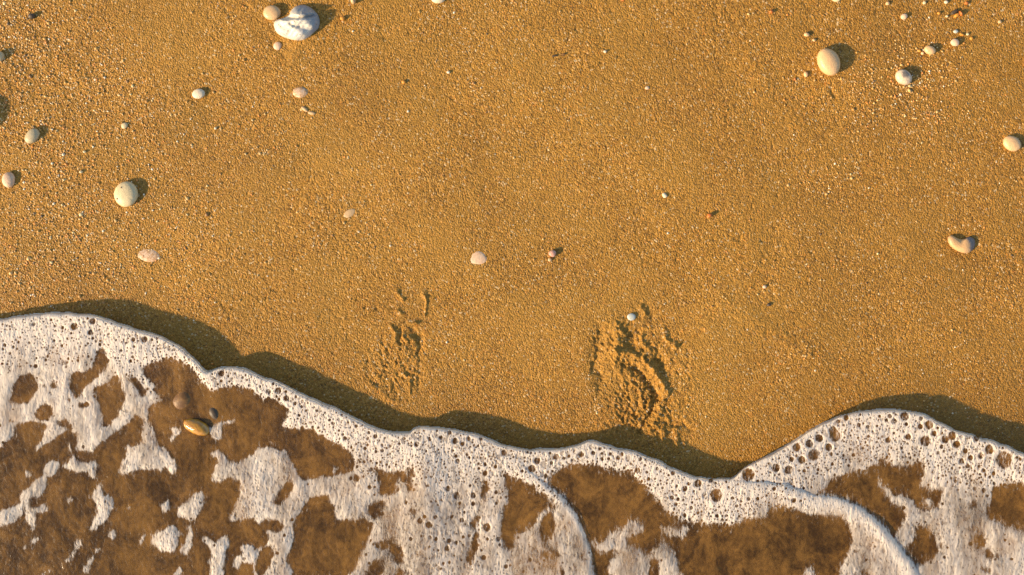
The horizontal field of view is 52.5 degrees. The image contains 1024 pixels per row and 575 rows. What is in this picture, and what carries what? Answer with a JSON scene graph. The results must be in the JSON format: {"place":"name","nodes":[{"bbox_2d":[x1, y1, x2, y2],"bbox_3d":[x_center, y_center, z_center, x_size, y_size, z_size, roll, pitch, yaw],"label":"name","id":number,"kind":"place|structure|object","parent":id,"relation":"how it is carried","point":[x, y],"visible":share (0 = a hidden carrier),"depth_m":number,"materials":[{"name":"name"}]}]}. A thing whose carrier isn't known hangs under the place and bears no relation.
{"place":"outdoors","nodes":[
{"label":"outdoors","id":0,"kind":"place"},
{"bbox_2d":[0,0,1023,574],"bbox_3d":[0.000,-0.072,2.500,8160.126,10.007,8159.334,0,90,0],"label":"sand","id":1,"kind":"structure","parent":0,"point":[658,158],"depth_m":1.49,"materials":[{"name":"brown sand"}]},
{"bbox_2d":[0,51,4,61],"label":"pebble","id":2,"kind":"object","parent":1,"relation":"on","point":[2,55],"visible":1,"depth_m":1.49,"materials":[{"name":"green stone"}]},
{"bbox_2d":[2,172,14,187],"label":"pebble","id":3,"kind":"object","parent":1,"relation":"on","point":[8,179],"visible":1,"depth_m":1.49,"materials":[{"name":"white stone"}]},
{"bbox_2d":[28,13,35,18],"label":"pebble","id":4,"kind":"object","parent":1,"relation":"on","point":[31,16],"visible":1,"depth_m":1.48,"materials":[{"name":"stone"}]},
{"bbox_2d":[25,128,39,143],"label":"pebble","id":5,"kind":"object","parent":1,"relation":"on","point":[32,135],"visible":1,"depth_m":1.48,"materials":[{"name":"beige stone"}]},
{"bbox_2d":[121,123,127,128],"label":"pebble","id":6,"kind":"object","parent":1,"relation":"on","point":[124,125],"visible":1,"depth_m":1.49,"materials":[{"name":"beige stone"}]},
{"bbox_2d":[114,181,137,206],"bbox_3d":[-0.554,-0.134,1.491,0.034,0.017,0.037,20,93,2],"label":"pebble","id":7,"kind":"object","parent":1,"relation":"on","point":[126,194],"visible":1,"depth_m":1.48,"materials":[{"name":"beige stone"}]},
{"bbox_2d":[138,249,159,261],"bbox_3d":[-0.524,-0.047,1.497,0.036,0.007,0.021,8,88,1],"label":"pebble","id":8,"kind":"object","parent":1,"relation":"on","point":[151,255],"visible":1,"depth_m":1.49,"materials":[{"name":"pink stone"}]},
{"bbox_2d":[172,388,194,410],"bbox_3d":[-0.470,0.160,1.490,0.034,0.025,0.031,-30,88,1],"label":"stone","id":9,"kind":"object","parent":1,"relation":"on","point":[182,400],"visible":0.99,"depth_m":1.48,"materials":[{"name":"brown stone"}]},
{"bbox_2d":[183,418,209,435],"bbox_3d":[-0.451,0.199,1.485,0.040,0.020,0.023,24,91,2],"label":"pebble","id":10,"kind":"object","parent":1,"relation":"on","point":[196,426],"visible":1,"depth_m":1.48,"materials":[{"name":"orange stone"}]},
{"bbox_2d":[192,89,204,98],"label":"pebble","id":11,"kind":"object","parent":1,"relation":"on","point":[198,93],"visible":1,"depth_m":1.49,"materials":[{"name":"white stone"}]},
{"bbox_2d":[208,404,221,419],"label":"stone","id":12,"kind":"object","parent":1,"relation":"on","point":[214,411],"visible":1,"depth_m":1.48,"materials":[{"name":"grey stone"}]},
{"bbox_2d":[263,5,280,19],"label":"pebble","id":13,"kind":"object","parent":1,"relation":"on","point":[271,12],"visible":1,"depth_m":1.48,"materials":[{"name":"beige stone"}]},
{"bbox_2d":[273,42,281,49],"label":"pebble","id":14,"kind":"object","parent":1,"relation":"on","point":[277,45],"visible":1,"depth_m":1.49,"materials":[{"name":"white stone"}]},
{"bbox_2d":[274,5,319,39],"bbox_3d":[-0.307,-0.377,1.482,0.063,0.032,0.048,-35,90,0],"label":"stone","id":15,"kind":"object","parent":1,"relation":"on","point":[300,22],"visible":1,"depth_m":1.47,"materials":[{"name":"white stone"}]},
{"bbox_2d":[293,87,307,97],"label":"pebble","id":16,"kind":"object","parent":1,"relation":"on","point":[299,92],"visible":1,"depth_m":1.49,"materials":[{"name":"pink stone"}]},
{"bbox_2d":[343,209,354,217],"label":"pebble","id":17,"kind":"object","parent":1,"relation":"on","point":[349,213],"visible":1,"depth_m":1.49,"materials":[{"name":"beige stone"}]},
{"bbox_2d":[366,283,434,400],"bbox_3d":[-0.161,0.079,1.495,0.100,0.009,0.171,0,90,0],"label":"footprint","id":18,"kind":"object","parent":1,"relation":"on","point":[412,364],"visible":1,"depth_m":1.50},
{"bbox_2d":[432,0,444,2],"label":"pebble","id":19,"kind":"object","parent":1,"relation":"on","point":[437,1],"visible":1,"depth_m":1.48,"materials":[{"name":"white stone"}]},
{"bbox_2d":[470,251,486,263],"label":"pebble","id":20,"kind":"object","parent":1,"relation":"on","point":[478,257],"visible":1,"depth_m":1.49,"materials":[{"name":"white stone"}]},
{"bbox_2d":[0,314,1012,574],"bbox_3d":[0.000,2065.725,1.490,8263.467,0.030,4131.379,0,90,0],"label":"seawater","id":21,"kind":"object","parent":1,"relation":"on","point":[814,532],"visible":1,"depth_m":1.49,"materials":[{"name":"liquid"}]},
{"bbox_2d":[0,312,1023,574],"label":"sea foam","id":22,"kind":"object","parent":1,"relation":"on","point":[84,420],"visible":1,"depth_m":1.48,"materials":[{"name":"beige"}]},
{"bbox_2d":[0,0,1023,440],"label":"coarse sand grains","id":23,"kind":"object","parent":1,"relation":"on","point":[42,122],"visible":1,"depth_m":1.49},
{"bbox_2d":[548,250,555,256],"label":"pebble","id":24,"kind":"object","parent":1,"relation":"on","point":[551,253],"visible":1,"depth_m":1.49,"materials":[{"name":"stone"}]},
{"bbox_2d":[590,303,689,454],"bbox_3d":[0.184,0.132,1.497,0.145,0.018,0.219,0,90,0],"label":"footprint","id":25,"kind":"object","parent":1,"relation":"on","point":[630,368],"visible":1,"depth_m":1.50},
{"bbox_2d":[627,313,635,320],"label":"pebble","id":26,"kind":"object","parent":25,"relation":"on","point":[631,316],"visible":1,"depth_m":1.49,"materials":[{"name":"white stone"}]},
{"bbox_2d":[817,48,839,75],"bbox_3d":[0.452,-0.322,1.483,0.031,0.022,0.042,-25,88,-3],"label":"pebble","id":27,"kind":"object","parent":1,"relation":"on","point":[828,61],"visible":1,"depth_m":1.47,"materials":[{"name":"beige stone"}]},
{"bbox_2d":[895,69,911,84],"bbox_3d":[0.560,-0.301,1.485,0.025,0.015,0.020,35,91,0],"label":"pebble","id":28,"kind":"object","parent":1,"relation":"on","point":[903,77],"visible":1,"depth_m":1.48,"materials":[{"name":"grey stone"}]},
{"bbox_2d":[901,14,907,19],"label":"pebble","id":29,"kind":"object","parent":1,"relation":"on","point":[904,16],"visible":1,"depth_m":1.48,"materials":[{"name":"white stone"}]},
{"bbox_2d":[924,46,935,54],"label":"pebble","id":30,"kind":"object","parent":1,"relation":"on","point":[930,50],"visible":1,"depth_m":1.48,"materials":[{"name":"beige stone"}]},
{"bbox_2d":[950,39,958,45],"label":"pebble","id":31,"kind":"object","parent":1,"relation":"on","point":[954,42],"visible":1,"depth_m":1.48,"materials":[{"name":"white stone"}]},
{"bbox_2d":[948,235,974,252],"bbox_3d":[0.648,-0.062,1.496,0.041,0.019,0.026,0,90,0],"label":"shell stone","id":32,"kind":"object","parent":1,"relation":"on","point":[966,245],"visible":1,"depth_m":1.49,"materials":[{"name":"beige stone"}]},
{"bbox_2d":[1003,136,1020,150],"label":"pebble","id":33,"kind":"object","parent":1,"relation":"on","point":[1011,143],"visible":1,"depth_m":1.49,"materials":[{"name":"beige stone"}]}
]}

